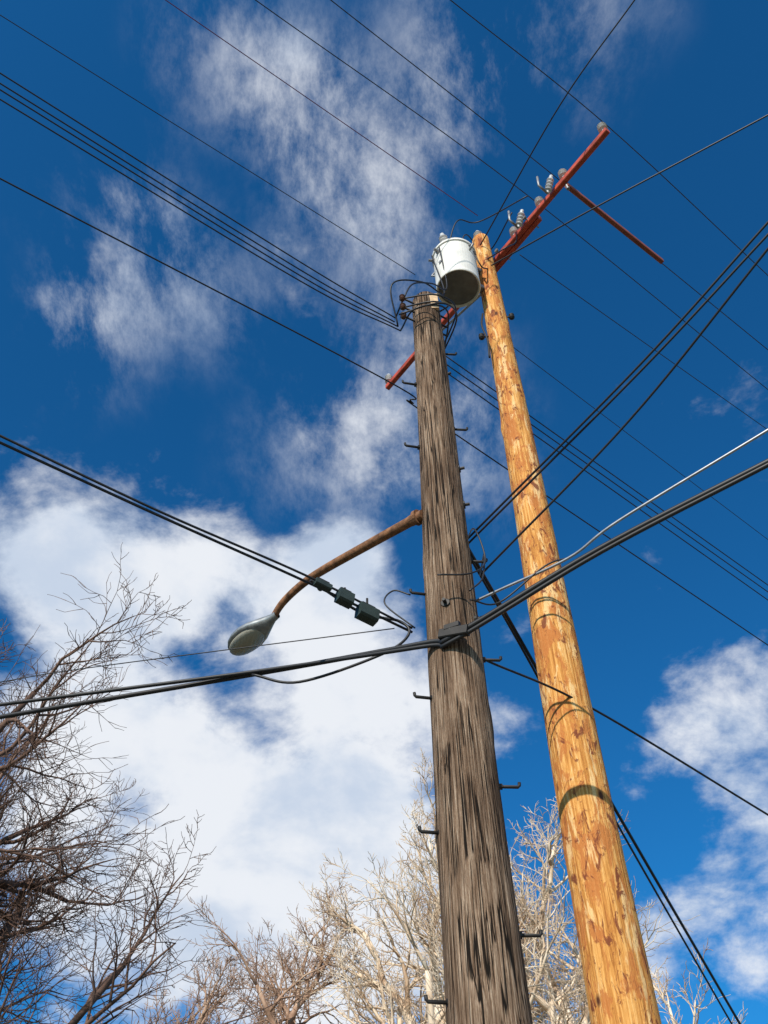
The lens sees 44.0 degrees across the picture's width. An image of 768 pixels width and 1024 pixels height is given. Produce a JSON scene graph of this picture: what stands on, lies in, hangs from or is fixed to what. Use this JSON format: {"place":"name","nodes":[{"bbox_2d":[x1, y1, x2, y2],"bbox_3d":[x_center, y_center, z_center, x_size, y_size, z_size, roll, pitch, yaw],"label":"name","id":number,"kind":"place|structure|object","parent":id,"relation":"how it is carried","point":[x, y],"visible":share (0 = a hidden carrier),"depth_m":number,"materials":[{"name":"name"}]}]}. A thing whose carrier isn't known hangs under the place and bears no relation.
{"place":"outdoors","nodes":[
{"label":"outdoors","id":0,"kind":"place"},
{"bbox_2d":[0,178,767,644],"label":"secondary power line","id":1,"kind":"object","parent":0,"point":[352,362],"visible":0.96,"depth_m":7.85,"materials":[{"name":"black rubber"}]},
{"bbox_2d":[0,0,767,1023],"label":"sky","id":2,"kind":"structure","parent":0,"point":[119,368],"materials":[{"name":"blue"}]},
{"label":"ground","id":3,"kind":"structure","parent":0,"visible":0},
{"bbox_2d":[0,623,152,1023],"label":"bare maple tree","id":4,"kind":"object","parent":3,"relation":"on","point":[45,992],"visible":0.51,"depth_m":17.30,"materials":[{"name":"brown plant"}]},
{"bbox_2d":[0,542,317,1023],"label":"bare maple tree","id":5,"kind":"object","parent":3,"relation":"on","point":[11,920],"visible":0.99,"depth_m":12.10,"materials":[{"name":"brown plant"}]},
{"bbox_2d":[52,924,319,1023],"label":"bare oak tree","id":6,"kind":"object","parent":3,"relation":"on","point":[206,1005],"visible":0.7,"depth_m":28.56,"materials":[{"name":"beige plant"}]},
{"bbox_2d":[187,865,375,1023],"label":"bare oak tree","id":7,"kind":"object","parent":3,"relation":"on","point":[287,1015],"visible":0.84,"depth_m":25.75,"materials":[{"name":"beige plant"}]},
{"bbox_2d":[286,748,590,1023],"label":"bare sycamore tree","id":8,"kind":"object","parent":3,"relation":"on","point":[435,1013],"visible":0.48,"depth_m":23.86,"materials":[{"name":"beige plant"}]},
{"bbox_2d":[399,291,542,1023],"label":"weathered utility pole","id":9,"kind":"object","parent":3,"relation":"on","point":[485,978],"visible":0.98,"depth_m":5.38,"materials":[{"name":"brown wood"}]},
{"bbox_2d":[0,83,394,321],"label":"secondary power line","id":10,"kind":"object","parent":9,"relation":"attached to","point":[189,201],"visible":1,"depth_m":8.17,"materials":[{"name":"black rubber"}]},
{"bbox_2d":[0,628,394,682],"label":"telephone drop wire","id":11,"kind":"object","parent":9,"relation":"attached to","point":[200,653],"visible":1,"depth_m":6.89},
{"bbox_2d":[0,441,412,632],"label":"television cable","id":12,"kind":"object","parent":9,"relation":"attached to","point":[167,519],"visible":0.91,"depth_m":5.92,"materials":[{"name":"black rubber"}]},
{"bbox_2d":[0,434,412,628],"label":"television cable","id":13,"kind":"object","parent":9,"relation":"attached to","point":[163,513],"visible":0.94,"depth_m":5.91,"materials":[{"name":"black rubber"}]},
{"bbox_2d":[313,577,379,626],"bbox_3d":[-0.259,0.598,6.328,0.482,0.214,0.115,24,-51,-23],"label":"cable splice closure","id":14,"kind":"object","parent":13,"relation":"attached to","point":[367,613],"visible":1,"depth_m":6.30,"materials":[{"name":"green plastic"}]},
{"bbox_2d":[228,509,422,655],"bbox_3d":[-0.507,0.529,7.394,0.270,0.330,2.116,35,-56,-30],"label":"street lamp","id":15,"kind":"object","parent":9,"relation":"attached to","point":[254,632],"visible":0.94,"depth_m":7.62,"materials":[{"name":"metal"}]},
{"bbox_2d":[0,463,767,706],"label":"telephone cable","id":16,"kind":"object","parent":9,"relation":"attached to","point":[599,553],"visible":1,"depth_m":5.87,"materials":[{"name":"black rubber"}]},
{"bbox_2d":[252,579,410,683],"bbox_3d":[-0.422,0.776,6.320,1.116,0.440,0.524,-12,-47,10],"label":"cable slack loop","id":17,"kind":"object","parent":16,"relation":"attached to","point":[338,670],"visible":0.73,"depth_m":6.36,"materials":[{"name":"black rubber"}]},
{"bbox_2d":[0,458,767,718],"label":"telephone cable","id":18,"kind":"object","parent":9,"relation":"attached to","point":[430,641],"visible":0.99,"depth_m":5.96,"materials":[{"name":"black rubber"}]},
{"bbox_2d":[390,195,527,348],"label":"jumper leads","id":19,"kind":"object","parent":9,"relation":"attached to","point":[436,303],"visible":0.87,"depth_m":9.09,"materials":[{"name":"black rubber"}]},
{"bbox_2d":[0,72,394,317],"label":"secondary power line","id":20,"kind":"object","parent":19,"relation":"attached to","point":[190,192],"visible":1,"depth_m":8.21,"materials":[{"name":"black rubber"}]},
{"bbox_2d":[0,89,397,326],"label":"secondary power line","id":21,"kind":"object","parent":19,"relation":"attached to","point":[190,207],"visible":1,"depth_m":8.12,"materials":[{"name":"black rubber"}]},
{"bbox_2d":[0,99,399,330],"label":"secondary power line","id":22,"kind":"object","parent":19,"relation":"attached to","point":[191,215],"visible":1,"depth_m":8.06,"materials":[{"name":"black rubber"}]},
{"bbox_2d":[446,356,767,584],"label":"secondary power line","id":23,"kind":"object","parent":19,"relation":"attached to","point":[610,473],"visible":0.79,"depth_m":10.55,"materials":[{"name":"black metal"}]},
{"bbox_2d":[447,364,767,591],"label":"secondary power line","id":24,"kind":"object","parent":19,"relation":"attached to","point":[610,480],"visible":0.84,"depth_m":10.50,"materials":[{"name":"black rubber"}]},
{"bbox_2d":[450,375,767,599],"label":"secondary power line","id":25,"kind":"object","parent":19,"relation":"attached to","point":[613,490],"visible":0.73,"depth_m":10.47,"materials":[{"name":"black rubber"}]},
{"bbox_2d":[383,528,564,628],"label":"drop wire tails","id":26,"kind":"object","parent":9,"relation":"attached to","point":[483,568],"visible":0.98,"depth_m":6.27,"materials":[{"name":"black rubber"}]},
{"bbox_2d":[468,221,767,539],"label":"service drop cable","id":27,"kind":"object","parent":26,"relation":"attached to","point":[638,365],"visible":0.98,"depth_m":6.49,"materials":[{"name":"black rubber"}]},
{"bbox_2d":[469,233,767,543],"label":"service drop cable","id":28,"kind":"object","parent":26,"relation":"attached to","point":[632,379],"visible":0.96,"depth_m":6.55,"materials":[{"name":"black rubber"}]},
{"bbox_2d":[479,247,767,575],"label":"service drop cable","id":29,"kind":"object","parent":26,"relation":"attached to","point":[637,410],"visible":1,"depth_m":6.52,"materials":[{"name":"black rubber"}]},
{"bbox_2d":[476,429,767,600],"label":"telephone drop wire","id":30,"kind":"object","parent":9,"relation":"attached to","point":[632,512],"visible":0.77,"depth_m":6.08,"materials":[{"name":"metal"}]},
{"bbox_2d":[385,122,663,1023],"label":"new pine utility pole","id":31,"kind":"object","parent":3,"relation":"on","point":[619,988],"visible":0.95,"depth_m":6.39,"materials":[{"name":"brown wood"}]},
{"bbox_2d":[0,15,414,274],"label":"primary power line","id":32,"kind":"object","parent":31,"relation":"attached to","point":[202,141],"visible":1,"depth_m":9.45,"materials":[{"name":"black metal"}]},
{"bbox_2d":[165,0,477,215],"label":"primary power line","id":33,"kind":"object","parent":31,"relation":"attached to","point":[317,104],"visible":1,"depth_m":10.32,"materials":[{"name":"black metal"}]},
{"bbox_2d":[428,233,484,307],"bbox_3d":[0.794,-2.732,10.564,0.598,0.945,0.504,-2,-46,0],"label":"pole mounted transformer","id":34,"kind":"object","parent":31,"relation":"attached to","point":[461,270],"visible":0.81,"depth_m":10.29,"materials":[{"name":"grey paint"}]},
{"bbox_2d":[255,0,767,389],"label":"primary power line","id":35,"kind":"object","parent":31,"relation":"attached to","point":[502,176],"visible":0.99,"depth_m":10.85,"materials":[{"name":"black metal"}]},
{"bbox_2d":[330,0,767,349],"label":"primary power line","id":36,"kind":"object","parent":31,"relation":"attached to","point":[518,147],"visible":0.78,"depth_m":10.49,"materials":[{"name":"black metal"}]},
{"bbox_2d":[480,0,634,244],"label":"service drop cable","id":37,"kind":"object","parent":31,"relation":"attached to","point":[553,116],"visible":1,"depth_m":10.14,"materials":[{"name":"black rubber"}]},
{"bbox_2d":[471,557,732,1023],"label":"service drop cable","id":38,"kind":"object","parent":31,"relation":"attached to","point":[619,827],"visible":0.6,"depth_m":8.20,"materials":[{"name":"black rubber"}]},
{"bbox_2d":[470,549,740,1023],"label":"service drop cable","id":39,"kind":"object","parent":31,"relation":"attached to","point":[614,807],"visible":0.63,"depth_m":8.24,"materials":[{"name":"black rubber"}]},
{"bbox_2d":[450,0,767,275],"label":"primary power line","id":40,"kind":"object","parent":31,"relation":"attached to","point":[606,124],"visible":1,"depth_m":10.50,"materials":[{"name":"black metal"}]},
{"bbox_2d":[488,662,767,815],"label":"telephone drop wire","id":41,"kind":"object","parent":31,"relation":"attached to","point":[631,731],"visible":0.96,"depth_m":6.67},
{"bbox_2d":[491,114,767,265],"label":"service drop cable","id":42,"kind":"object","parent":31,"relation":"attached to","point":[748,125],"visible":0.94,"depth_m":9.75,"materials":[{"name":"black rubber"}]},
{"bbox_2d":[514,348,767,539],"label":"primary power line","id":43,"kind":"object","parent":31,"relation":"attached to","point":[635,439],"visible":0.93,"depth_m":12.29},
{"bbox_2d":[520,255,766,428],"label":"primary power line","id":44,"kind":"object","parent":31,"relation":"attached to","point":[638,338],"visible":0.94,"depth_m":11.77,"materials":[{"name":"black metal"}]},
{"bbox_2d":[350,796,747,1023],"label":"bare sycamore tree","id":45,"kind":"object","parent":3,"relation":"on","point":[543,952],"visible":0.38,"depth_m":23.04,"materials":[{"name":"beige plant"}]}
]}

